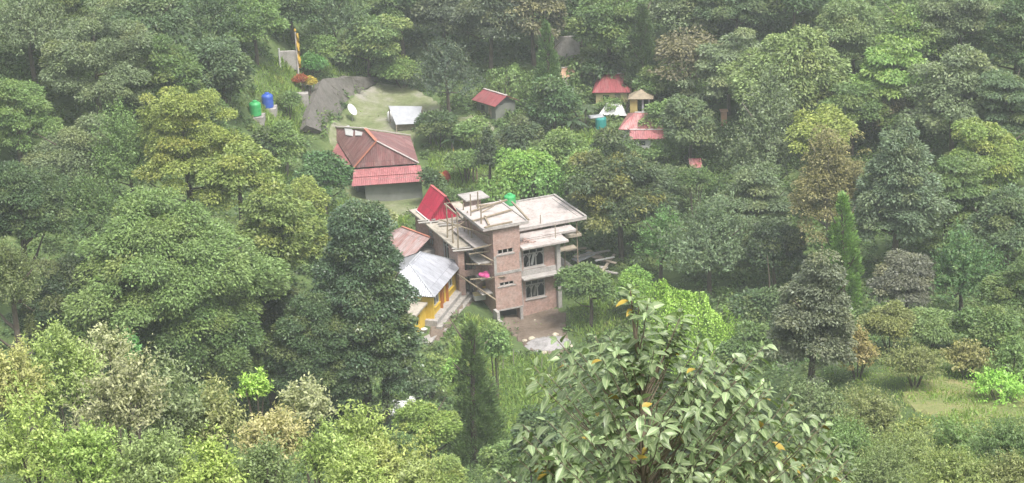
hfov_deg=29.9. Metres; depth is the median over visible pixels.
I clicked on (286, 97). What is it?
bush
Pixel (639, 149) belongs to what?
bush
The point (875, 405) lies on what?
bush
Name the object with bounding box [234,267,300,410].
broadleaf tree
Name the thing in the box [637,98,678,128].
bush
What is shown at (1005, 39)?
broadleaf tree
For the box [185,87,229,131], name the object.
broadleaf tree
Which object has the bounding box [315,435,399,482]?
bush
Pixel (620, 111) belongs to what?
white tarp
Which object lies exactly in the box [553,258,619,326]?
broadleaf tree
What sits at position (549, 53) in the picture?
conifer tree
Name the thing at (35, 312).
broadleaf tree
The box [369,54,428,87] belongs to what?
bush
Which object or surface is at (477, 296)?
cream crate
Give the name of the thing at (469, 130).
bush
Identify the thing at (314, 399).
broadleaf tree
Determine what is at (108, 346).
bush
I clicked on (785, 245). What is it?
broadleaf tree
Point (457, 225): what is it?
bamboo scaffold
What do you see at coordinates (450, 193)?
bush
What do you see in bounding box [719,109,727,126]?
peach pillar
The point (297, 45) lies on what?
flag pole
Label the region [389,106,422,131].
open canopy
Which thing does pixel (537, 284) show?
window
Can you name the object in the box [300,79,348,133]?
retaining wall
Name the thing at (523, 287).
unfinished brick building
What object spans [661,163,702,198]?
broadleaf tree
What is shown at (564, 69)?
peach cottage
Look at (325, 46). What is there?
bush
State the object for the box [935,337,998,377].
bush
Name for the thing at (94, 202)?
broadleaf tree
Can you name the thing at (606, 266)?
timber plank
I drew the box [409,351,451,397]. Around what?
bush
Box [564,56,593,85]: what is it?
creeper mound
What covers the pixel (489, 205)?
roof timber
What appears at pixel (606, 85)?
red roof house
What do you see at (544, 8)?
broadleaf tree
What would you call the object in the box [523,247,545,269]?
window
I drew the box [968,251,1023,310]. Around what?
broadleaf tree
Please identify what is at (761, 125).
broadleaf tree
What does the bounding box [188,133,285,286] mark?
broadleaf tree
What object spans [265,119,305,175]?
broadleaf tree
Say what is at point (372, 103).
clearing
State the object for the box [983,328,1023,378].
bush
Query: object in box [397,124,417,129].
stacked timber
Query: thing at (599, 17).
broadleaf tree
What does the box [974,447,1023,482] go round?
bush
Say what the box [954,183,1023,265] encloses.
broadleaf tree
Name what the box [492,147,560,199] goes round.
broadleaf tree
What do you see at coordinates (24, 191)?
broadleaf tree
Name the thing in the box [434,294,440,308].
window
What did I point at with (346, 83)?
retaining wall
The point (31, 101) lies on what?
broadleaf tree
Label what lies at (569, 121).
banana plant
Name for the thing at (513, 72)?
creeper mound
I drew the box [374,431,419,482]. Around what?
bush
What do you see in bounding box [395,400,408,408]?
stone
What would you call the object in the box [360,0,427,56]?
broadleaf tree
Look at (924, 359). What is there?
bush
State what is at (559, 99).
broadleaf tree
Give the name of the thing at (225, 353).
broadleaf tree
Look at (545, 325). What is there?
dirt yard
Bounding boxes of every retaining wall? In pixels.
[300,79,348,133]
[317,75,377,97]
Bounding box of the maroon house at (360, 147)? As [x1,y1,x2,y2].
[333,125,423,200]
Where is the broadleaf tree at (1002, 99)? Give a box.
[974,69,1023,133]
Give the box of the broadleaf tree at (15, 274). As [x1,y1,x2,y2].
[0,236,49,439]
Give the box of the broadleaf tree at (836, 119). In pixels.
[783,103,859,217]
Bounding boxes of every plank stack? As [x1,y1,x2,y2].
[417,219,438,223]
[438,221,458,225]
[452,246,473,251]
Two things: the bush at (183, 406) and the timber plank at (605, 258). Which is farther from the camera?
the timber plank at (605, 258)
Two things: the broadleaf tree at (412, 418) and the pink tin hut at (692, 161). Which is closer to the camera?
the broadleaf tree at (412, 418)
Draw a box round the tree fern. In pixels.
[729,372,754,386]
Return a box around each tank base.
[253,113,265,124]
[267,105,277,115]
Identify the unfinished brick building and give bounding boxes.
[409,194,586,324]
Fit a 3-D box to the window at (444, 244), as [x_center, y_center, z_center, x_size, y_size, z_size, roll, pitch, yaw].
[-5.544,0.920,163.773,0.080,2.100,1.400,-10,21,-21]
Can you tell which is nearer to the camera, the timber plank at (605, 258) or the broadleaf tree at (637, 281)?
the broadleaf tree at (637, 281)
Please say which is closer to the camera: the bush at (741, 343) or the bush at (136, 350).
the bush at (136, 350)
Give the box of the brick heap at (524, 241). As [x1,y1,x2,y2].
[520,238,535,244]
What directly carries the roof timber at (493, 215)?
on the unfinished brick building
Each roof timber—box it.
[471,199,506,211]
[472,209,512,221]
[484,221,511,227]
[511,201,529,219]
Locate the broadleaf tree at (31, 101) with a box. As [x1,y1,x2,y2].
[0,76,65,161]
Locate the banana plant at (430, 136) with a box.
[418,132,439,144]
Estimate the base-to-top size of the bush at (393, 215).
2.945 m
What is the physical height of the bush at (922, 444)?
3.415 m
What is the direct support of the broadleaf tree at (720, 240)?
on the terrain at (476, 308)
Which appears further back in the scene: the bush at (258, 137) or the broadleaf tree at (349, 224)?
the bush at (258, 137)
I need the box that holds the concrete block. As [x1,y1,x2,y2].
[298,92,308,106]
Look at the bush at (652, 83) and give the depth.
196.47 m
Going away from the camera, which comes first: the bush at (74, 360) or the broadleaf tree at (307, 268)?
the bush at (74, 360)
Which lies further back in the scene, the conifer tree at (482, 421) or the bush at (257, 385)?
the conifer tree at (482, 421)
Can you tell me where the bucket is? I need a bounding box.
[421,327,427,332]
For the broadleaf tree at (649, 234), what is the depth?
162.37 m
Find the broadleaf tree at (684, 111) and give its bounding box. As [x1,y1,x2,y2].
[658,93,722,163]
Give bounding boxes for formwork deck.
[542,221,581,287]
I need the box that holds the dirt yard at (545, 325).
[503,308,567,353]
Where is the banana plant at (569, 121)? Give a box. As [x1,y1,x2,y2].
[556,117,587,129]
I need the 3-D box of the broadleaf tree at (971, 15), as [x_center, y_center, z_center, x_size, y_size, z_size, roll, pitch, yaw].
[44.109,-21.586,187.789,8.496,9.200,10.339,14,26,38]
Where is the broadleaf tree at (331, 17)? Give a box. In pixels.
[299,0,374,62]
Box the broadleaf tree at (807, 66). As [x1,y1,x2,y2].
[714,23,852,133]
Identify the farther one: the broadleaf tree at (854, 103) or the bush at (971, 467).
the broadleaf tree at (854, 103)
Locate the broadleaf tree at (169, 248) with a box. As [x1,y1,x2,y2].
[45,185,292,416]
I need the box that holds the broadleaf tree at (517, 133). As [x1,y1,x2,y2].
[494,114,545,150]
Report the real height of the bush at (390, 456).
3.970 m
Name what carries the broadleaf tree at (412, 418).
on the terrain at (476, 308)
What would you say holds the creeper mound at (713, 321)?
on the terrain at (476, 308)
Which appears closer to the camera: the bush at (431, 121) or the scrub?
the scrub
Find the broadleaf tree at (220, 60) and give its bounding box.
[180,34,257,103]
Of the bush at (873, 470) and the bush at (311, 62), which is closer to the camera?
the bush at (873, 470)
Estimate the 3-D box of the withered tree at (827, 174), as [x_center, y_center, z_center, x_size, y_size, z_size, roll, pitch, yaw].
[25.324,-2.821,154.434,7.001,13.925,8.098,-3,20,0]
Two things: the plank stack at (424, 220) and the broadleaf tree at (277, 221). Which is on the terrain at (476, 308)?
the broadleaf tree at (277, 221)
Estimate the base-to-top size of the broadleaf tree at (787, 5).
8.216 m
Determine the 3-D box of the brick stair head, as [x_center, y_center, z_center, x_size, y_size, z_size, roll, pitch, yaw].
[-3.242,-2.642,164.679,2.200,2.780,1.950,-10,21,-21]
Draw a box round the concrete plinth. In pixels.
[300,83,312,93]
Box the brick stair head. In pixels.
[457,190,489,226]
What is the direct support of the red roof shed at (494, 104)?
on the terrain at (476, 308)
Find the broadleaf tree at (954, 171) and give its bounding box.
[889,150,995,257]
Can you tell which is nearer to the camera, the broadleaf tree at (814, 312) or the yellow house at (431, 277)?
the broadleaf tree at (814, 312)
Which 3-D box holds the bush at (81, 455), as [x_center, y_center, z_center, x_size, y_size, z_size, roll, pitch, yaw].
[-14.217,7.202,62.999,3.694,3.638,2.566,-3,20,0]
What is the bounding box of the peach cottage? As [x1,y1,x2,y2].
[550,66,574,84]
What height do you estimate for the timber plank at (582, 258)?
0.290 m
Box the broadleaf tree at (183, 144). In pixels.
[131,84,241,275]
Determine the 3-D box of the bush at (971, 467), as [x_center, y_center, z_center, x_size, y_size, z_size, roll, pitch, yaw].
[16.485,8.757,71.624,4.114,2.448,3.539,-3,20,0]
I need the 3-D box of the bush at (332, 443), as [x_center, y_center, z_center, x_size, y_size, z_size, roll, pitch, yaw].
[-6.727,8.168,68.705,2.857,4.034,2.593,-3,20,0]
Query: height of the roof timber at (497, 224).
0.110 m
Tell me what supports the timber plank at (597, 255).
on the timber plank at (606, 266)
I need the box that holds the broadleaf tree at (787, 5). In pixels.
[758,0,831,31]
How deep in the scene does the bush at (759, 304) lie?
141.72 m
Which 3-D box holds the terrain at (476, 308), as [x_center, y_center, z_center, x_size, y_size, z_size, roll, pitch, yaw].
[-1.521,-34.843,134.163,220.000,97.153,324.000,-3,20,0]
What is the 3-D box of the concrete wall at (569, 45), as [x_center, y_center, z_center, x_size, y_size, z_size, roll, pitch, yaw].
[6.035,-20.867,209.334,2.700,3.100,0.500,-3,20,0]
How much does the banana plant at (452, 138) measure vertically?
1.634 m
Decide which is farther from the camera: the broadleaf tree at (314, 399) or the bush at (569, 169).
the bush at (569, 169)
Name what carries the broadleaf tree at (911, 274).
on the terrain at (476, 308)
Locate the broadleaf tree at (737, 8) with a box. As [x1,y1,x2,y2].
[692,0,778,41]
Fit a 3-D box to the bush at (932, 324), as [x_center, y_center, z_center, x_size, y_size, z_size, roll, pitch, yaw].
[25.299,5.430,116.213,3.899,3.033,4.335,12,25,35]
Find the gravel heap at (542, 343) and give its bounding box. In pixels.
[525,336,570,351]
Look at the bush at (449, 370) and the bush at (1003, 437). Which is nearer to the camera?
the bush at (1003, 437)
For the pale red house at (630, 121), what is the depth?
191.07 m
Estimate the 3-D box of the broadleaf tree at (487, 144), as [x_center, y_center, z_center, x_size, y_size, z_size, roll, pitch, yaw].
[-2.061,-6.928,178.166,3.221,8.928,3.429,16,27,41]
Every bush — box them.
[0,334,55,468]
[0,361,65,482]
[17,311,111,447]
[22,413,133,482]
[52,333,170,473]
[78,320,135,451]
[94,420,208,482]
[119,328,143,452]
[126,342,215,467]
[161,422,253,482]
[180,372,252,478]
[206,67,246,106]
[224,399,315,482]
[230,430,296,482]
[235,366,274,419]
[251,125,282,158]
[275,89,301,119]
[285,415,357,482]
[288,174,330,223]
[289,34,338,72]
[300,50,329,76]
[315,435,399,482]
[327,398,396,480]
[346,428,442,482]
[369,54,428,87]
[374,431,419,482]
[384,209,398,227]
[392,450,450,482]
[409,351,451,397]
[414,109,459,146]
[415,167,447,188]
[421,453,469,482]
[438,357,466,381]
[439,185,460,201]
[443,149,484,182]
[452,114,493,150]
[476,440,526,482]
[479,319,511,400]
[558,147,611,184]
[573,48,630,79]
[593,96,621,115]
[609,138,653,160]
[631,64,678,102]
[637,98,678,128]
[641,136,692,162]
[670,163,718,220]
[713,319,778,370]
[720,284,788,331]
[771,374,849,435]
[815,408,876,482]
[829,377,906,437]
[835,320,880,379]
[840,434,924,482]
[855,424,952,481]
[856,299,917,352]
[869,337,948,386]
[899,440,992,482]
[906,306,966,349]
[925,407,997,476]
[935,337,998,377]
[950,304,1023,352]
[962,363,1023,407]
[962,413,1023,468]
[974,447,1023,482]
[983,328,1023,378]
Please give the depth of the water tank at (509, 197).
167.33 m
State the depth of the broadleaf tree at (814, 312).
107.02 m
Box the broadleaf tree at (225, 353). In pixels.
[123,283,284,407]
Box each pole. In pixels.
[294,29,300,73]
[767,255,769,287]
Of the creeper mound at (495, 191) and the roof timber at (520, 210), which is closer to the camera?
the roof timber at (520, 210)
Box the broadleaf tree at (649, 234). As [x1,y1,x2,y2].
[627,201,685,280]
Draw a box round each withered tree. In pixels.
[646,24,723,96]
[787,124,871,247]
[862,94,919,141]
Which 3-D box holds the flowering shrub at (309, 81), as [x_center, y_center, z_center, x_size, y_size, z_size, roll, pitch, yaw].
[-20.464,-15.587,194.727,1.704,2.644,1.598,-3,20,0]
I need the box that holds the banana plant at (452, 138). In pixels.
[441,136,464,149]
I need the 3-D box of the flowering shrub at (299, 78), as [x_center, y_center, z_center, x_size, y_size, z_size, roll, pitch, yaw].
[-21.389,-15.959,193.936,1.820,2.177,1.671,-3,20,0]
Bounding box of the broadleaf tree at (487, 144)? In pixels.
[469,120,506,202]
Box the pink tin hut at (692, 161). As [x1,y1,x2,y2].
[689,158,701,172]
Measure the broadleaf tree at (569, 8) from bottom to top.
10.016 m
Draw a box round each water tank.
[249,100,264,116]
[261,92,276,108]
[504,193,516,205]
[588,114,606,129]
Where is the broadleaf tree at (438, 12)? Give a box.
[400,0,467,46]
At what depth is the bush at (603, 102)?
197.17 m
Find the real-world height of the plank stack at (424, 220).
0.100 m
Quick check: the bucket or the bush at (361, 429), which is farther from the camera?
the bucket
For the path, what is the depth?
156.38 m
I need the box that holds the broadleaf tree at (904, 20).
[872,1,953,56]
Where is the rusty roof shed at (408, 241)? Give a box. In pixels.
[382,226,434,256]
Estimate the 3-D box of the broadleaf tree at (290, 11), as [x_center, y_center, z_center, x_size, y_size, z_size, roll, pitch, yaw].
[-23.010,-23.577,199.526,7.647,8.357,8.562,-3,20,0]
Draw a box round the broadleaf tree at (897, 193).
[848,117,956,253]
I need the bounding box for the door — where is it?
[488,105,491,116]
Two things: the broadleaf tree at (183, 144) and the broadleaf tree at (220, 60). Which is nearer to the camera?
the broadleaf tree at (183, 144)
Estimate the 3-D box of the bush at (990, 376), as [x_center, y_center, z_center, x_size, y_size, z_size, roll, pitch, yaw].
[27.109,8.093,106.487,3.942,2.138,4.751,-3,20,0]
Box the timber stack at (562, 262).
[561,257,572,275]
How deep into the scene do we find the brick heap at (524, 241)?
160.41 m
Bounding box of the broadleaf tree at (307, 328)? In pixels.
[262,290,372,431]
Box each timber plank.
[566,247,586,251]
[571,251,594,261]
[573,249,609,257]
[585,249,607,261]
[591,256,616,263]
[595,256,614,260]
[602,254,615,270]
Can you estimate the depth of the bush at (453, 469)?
97.50 m
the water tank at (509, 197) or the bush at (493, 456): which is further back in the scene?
the water tank at (509, 197)
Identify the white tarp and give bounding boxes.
[600,100,626,115]
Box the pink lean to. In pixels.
[629,129,665,148]
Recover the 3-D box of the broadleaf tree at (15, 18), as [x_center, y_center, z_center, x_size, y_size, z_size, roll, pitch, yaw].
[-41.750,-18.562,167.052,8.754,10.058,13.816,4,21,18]
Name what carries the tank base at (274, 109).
on the terrain at (476, 308)
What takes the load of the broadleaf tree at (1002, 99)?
on the terrain at (476, 308)
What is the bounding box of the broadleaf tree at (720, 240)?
[641,185,754,294]
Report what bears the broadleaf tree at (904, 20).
on the terrain at (476, 308)
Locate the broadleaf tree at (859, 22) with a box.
[814,0,902,83]
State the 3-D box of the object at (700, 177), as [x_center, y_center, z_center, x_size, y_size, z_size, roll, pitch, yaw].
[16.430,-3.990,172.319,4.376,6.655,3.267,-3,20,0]
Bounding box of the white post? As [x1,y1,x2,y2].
[278,48,280,66]
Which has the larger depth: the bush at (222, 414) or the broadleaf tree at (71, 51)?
the broadleaf tree at (71, 51)
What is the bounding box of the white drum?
[387,111,393,121]
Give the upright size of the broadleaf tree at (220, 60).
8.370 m
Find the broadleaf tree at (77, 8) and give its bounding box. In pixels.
[20,0,109,39]
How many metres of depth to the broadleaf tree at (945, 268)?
136.40 m
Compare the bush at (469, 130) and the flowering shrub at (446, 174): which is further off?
the bush at (469, 130)
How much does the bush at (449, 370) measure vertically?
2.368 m
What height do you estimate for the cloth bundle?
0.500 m
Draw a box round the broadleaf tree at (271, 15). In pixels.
[214,0,289,64]
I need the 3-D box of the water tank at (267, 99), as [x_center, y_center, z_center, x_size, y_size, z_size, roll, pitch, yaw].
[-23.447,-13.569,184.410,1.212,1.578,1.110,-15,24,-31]
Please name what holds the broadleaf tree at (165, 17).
on the terrain at (476, 308)
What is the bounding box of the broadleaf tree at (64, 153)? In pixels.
[20,112,123,211]
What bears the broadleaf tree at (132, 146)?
on the terrain at (476, 308)
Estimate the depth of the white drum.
198.06 m
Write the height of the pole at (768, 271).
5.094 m
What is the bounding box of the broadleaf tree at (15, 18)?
[0,0,80,82]
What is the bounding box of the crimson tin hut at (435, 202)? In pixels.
[416,185,462,223]
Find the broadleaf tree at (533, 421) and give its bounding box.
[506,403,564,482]
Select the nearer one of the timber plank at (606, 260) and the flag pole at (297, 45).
the timber plank at (606, 260)
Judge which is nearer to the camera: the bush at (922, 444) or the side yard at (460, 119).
the bush at (922, 444)
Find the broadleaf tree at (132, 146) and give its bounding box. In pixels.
[83,95,191,193]
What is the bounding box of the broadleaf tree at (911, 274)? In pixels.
[865,248,942,308]
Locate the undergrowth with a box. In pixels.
[0,0,1023,482]
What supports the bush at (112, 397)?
on the terrain at (476, 308)
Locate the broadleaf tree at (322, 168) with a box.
[288,150,354,214]
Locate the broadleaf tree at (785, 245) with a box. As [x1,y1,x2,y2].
[741,217,807,288]
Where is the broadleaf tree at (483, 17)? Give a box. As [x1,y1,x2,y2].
[446,0,529,73]
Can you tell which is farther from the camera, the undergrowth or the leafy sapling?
the undergrowth
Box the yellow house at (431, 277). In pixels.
[399,251,472,345]
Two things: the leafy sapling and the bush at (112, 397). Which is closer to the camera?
the leafy sapling
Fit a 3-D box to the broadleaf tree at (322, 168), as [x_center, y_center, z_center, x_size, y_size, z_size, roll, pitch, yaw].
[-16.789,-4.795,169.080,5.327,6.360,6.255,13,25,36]
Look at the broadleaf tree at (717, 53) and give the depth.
190.78 m
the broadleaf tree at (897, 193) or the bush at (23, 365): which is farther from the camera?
the broadleaf tree at (897, 193)
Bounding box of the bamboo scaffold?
[438,191,505,299]
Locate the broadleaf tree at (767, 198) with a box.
[708,161,793,236]
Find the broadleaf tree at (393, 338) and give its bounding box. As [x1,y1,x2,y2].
[337,269,427,431]
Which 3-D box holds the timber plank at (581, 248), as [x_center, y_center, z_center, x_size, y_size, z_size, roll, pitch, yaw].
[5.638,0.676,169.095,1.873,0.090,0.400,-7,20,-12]
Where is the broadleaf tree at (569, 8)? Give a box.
[555,0,589,46]
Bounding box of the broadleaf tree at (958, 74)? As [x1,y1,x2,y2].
[898,42,997,151]
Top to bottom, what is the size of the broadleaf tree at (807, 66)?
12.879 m
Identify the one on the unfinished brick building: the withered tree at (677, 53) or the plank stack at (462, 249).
the plank stack at (462, 249)
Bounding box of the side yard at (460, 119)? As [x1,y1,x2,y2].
[458,115,493,130]
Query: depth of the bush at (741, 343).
134.37 m
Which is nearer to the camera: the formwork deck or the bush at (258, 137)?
the formwork deck
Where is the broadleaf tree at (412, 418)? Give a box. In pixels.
[391,397,463,458]
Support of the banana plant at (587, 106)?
on the terrain at (476, 308)
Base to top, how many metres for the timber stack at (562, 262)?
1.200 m
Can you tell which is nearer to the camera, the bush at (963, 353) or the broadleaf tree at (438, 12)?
the bush at (963, 353)
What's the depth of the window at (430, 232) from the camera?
166.98 m
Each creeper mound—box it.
[475,174,518,203]
[477,62,532,104]
[499,163,567,199]
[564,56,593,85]
[630,278,741,376]
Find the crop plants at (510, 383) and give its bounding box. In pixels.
[491,354,554,439]
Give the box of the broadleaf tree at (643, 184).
[563,124,679,257]
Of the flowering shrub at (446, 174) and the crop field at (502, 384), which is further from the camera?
the flowering shrub at (446, 174)
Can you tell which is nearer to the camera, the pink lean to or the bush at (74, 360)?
the bush at (74, 360)
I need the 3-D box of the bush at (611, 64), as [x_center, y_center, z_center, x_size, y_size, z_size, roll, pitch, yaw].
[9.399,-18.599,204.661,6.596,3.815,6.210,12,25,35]
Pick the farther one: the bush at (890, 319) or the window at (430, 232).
the window at (430, 232)
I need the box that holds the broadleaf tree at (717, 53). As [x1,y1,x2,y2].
[667,26,773,115]
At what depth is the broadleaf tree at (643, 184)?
166.08 m
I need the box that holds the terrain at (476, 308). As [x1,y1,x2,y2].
[0,0,1023,482]
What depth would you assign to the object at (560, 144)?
178.06 m
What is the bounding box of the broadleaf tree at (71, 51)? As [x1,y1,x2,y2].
[37,0,154,127]
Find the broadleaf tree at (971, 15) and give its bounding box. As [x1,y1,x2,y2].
[916,0,1002,51]
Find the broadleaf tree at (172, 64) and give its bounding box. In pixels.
[123,33,204,111]
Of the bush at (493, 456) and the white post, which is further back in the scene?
the white post
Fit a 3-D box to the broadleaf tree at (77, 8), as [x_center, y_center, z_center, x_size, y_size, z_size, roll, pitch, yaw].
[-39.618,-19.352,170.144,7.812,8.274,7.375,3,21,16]
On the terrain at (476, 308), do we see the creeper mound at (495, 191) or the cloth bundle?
the creeper mound at (495, 191)
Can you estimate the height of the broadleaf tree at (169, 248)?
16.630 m
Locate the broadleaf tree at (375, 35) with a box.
[331,7,412,76]
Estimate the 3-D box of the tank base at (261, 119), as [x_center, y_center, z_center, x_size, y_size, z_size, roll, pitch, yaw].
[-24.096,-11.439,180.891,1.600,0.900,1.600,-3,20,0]
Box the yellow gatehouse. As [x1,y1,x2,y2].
[628,89,653,112]
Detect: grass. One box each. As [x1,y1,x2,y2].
[252,55,639,442]
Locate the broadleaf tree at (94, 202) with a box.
[55,166,129,273]
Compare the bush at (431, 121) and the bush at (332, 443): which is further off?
the bush at (431, 121)
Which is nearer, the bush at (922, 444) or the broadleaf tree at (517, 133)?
the bush at (922, 444)
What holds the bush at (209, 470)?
on the terrain at (476, 308)
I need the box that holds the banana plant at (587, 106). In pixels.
[573,104,598,126]
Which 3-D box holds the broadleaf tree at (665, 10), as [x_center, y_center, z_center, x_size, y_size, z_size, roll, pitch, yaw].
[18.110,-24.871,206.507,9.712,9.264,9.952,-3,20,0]
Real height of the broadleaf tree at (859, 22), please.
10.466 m
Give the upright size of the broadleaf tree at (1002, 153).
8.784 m
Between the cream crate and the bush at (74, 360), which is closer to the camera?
the bush at (74, 360)
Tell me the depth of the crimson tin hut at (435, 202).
167.18 m
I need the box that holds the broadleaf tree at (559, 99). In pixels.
[527,73,583,128]
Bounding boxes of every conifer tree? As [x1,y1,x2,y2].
[439,318,510,466]
[525,19,569,117]
[619,0,660,87]
[817,190,864,309]
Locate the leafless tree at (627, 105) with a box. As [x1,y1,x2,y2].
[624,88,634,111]
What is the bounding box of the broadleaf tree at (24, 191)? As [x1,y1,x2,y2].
[0,159,85,335]
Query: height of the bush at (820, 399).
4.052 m
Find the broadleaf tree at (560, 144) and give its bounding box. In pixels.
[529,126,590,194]
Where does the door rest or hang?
in the red roof shed at (494, 104)
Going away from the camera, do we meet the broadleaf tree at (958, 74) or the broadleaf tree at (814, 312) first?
the broadleaf tree at (814, 312)
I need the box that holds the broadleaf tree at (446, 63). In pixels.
[403,34,493,111]
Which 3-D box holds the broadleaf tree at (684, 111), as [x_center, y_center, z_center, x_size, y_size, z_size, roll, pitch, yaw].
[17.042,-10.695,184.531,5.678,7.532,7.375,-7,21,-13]
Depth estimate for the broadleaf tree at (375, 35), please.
205.08 m
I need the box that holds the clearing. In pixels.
[329,81,444,215]
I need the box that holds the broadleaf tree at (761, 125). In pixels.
[698,47,809,179]
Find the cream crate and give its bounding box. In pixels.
[472,292,485,300]
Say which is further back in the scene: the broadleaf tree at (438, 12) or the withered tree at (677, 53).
the broadleaf tree at (438, 12)
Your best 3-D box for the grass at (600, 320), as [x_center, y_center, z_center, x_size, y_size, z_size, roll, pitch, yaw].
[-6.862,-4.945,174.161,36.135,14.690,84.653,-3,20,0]
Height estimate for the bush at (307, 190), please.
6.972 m
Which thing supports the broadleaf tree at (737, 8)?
on the terrain at (476, 308)
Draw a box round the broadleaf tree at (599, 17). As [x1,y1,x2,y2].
[565,0,654,56]
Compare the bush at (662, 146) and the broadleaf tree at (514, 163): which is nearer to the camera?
the broadleaf tree at (514, 163)
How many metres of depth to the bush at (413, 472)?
66.71 m
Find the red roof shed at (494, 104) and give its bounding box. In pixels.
[472,88,519,120]
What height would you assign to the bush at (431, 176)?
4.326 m
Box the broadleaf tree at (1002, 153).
[944,116,1023,194]
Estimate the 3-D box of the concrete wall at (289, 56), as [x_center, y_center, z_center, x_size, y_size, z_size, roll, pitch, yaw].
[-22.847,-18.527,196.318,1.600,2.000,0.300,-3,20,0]
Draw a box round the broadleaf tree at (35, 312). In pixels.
[1,251,124,410]
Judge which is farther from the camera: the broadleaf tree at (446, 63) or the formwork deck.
the broadleaf tree at (446, 63)
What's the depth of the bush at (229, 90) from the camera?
175.35 m
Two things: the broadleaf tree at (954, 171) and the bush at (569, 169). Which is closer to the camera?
the broadleaf tree at (954, 171)
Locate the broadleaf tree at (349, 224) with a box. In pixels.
[287,198,439,446]
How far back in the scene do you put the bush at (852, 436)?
88.41 m
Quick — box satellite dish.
[348,104,356,120]
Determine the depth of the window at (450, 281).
161.06 m
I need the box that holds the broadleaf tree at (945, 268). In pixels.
[928,217,1010,312]
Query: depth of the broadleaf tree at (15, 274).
114.80 m
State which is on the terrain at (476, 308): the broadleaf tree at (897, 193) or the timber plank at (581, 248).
the broadleaf tree at (897, 193)
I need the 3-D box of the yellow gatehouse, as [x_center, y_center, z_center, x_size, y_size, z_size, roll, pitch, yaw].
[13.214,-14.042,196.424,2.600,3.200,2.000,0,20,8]
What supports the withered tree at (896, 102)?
on the terrain at (476, 308)
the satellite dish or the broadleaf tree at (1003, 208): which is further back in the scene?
the satellite dish
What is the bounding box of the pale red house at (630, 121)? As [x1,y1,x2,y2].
[618,112,662,141]
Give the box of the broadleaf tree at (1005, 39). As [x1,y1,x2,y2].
[979,0,1023,77]
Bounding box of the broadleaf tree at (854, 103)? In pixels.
[812,81,907,156]
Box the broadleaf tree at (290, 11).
[267,0,325,49]
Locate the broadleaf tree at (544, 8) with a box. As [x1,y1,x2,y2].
[496,0,567,65]
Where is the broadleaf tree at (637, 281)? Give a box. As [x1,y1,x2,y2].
[614,264,654,315]
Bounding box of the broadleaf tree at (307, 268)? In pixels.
[303,256,347,274]
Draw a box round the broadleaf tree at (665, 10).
[645,0,721,36]
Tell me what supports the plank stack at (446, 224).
on the unfinished brick building
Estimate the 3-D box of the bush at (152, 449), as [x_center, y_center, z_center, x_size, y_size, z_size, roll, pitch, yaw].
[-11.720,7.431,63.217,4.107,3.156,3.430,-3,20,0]
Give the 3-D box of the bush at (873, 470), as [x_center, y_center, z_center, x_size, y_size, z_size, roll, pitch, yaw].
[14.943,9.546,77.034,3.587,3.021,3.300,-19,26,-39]
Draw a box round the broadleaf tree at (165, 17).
[101,0,196,53]
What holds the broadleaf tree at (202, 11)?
on the terrain at (476, 308)
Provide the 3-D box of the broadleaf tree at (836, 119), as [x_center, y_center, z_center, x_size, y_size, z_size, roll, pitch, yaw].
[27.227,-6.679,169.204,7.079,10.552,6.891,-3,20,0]
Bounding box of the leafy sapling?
[491,284,856,482]
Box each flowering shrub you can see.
[291,73,307,91]
[303,75,316,95]
[439,170,450,182]
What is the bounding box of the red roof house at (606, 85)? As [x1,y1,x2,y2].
[592,73,631,102]
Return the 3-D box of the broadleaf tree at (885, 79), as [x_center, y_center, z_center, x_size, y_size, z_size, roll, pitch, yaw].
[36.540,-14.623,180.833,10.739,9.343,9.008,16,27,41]
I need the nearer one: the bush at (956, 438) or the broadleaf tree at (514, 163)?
the bush at (956, 438)
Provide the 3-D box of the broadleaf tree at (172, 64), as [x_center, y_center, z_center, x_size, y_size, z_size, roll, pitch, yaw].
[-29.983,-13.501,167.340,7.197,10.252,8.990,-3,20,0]
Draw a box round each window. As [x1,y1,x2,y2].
[429,229,432,244]
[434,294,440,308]
[443,240,447,257]
[448,278,453,291]
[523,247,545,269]
[525,278,546,300]
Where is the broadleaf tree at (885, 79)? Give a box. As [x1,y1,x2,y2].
[846,32,939,111]
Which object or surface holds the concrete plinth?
on the terrain at (476, 308)
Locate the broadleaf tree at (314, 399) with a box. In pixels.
[274,372,338,482]
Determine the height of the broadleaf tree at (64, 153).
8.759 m
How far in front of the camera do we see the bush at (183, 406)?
74.23 m
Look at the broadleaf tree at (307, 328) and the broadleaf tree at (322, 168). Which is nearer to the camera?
the broadleaf tree at (307, 328)
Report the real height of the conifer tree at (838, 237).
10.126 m
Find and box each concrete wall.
[280,50,296,69]
[554,35,579,59]
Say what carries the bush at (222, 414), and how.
on the terrain at (476, 308)
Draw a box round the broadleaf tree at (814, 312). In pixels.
[759,247,858,411]
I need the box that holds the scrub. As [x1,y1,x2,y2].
[0,398,1023,482]
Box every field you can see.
[495,357,552,439]
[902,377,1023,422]
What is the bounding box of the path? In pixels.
[429,276,476,340]
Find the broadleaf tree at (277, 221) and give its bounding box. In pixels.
[231,180,346,269]
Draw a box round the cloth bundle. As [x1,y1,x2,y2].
[478,271,489,277]
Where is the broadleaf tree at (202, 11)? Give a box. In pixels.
[179,0,282,47]
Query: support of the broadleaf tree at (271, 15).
on the terrain at (476, 308)

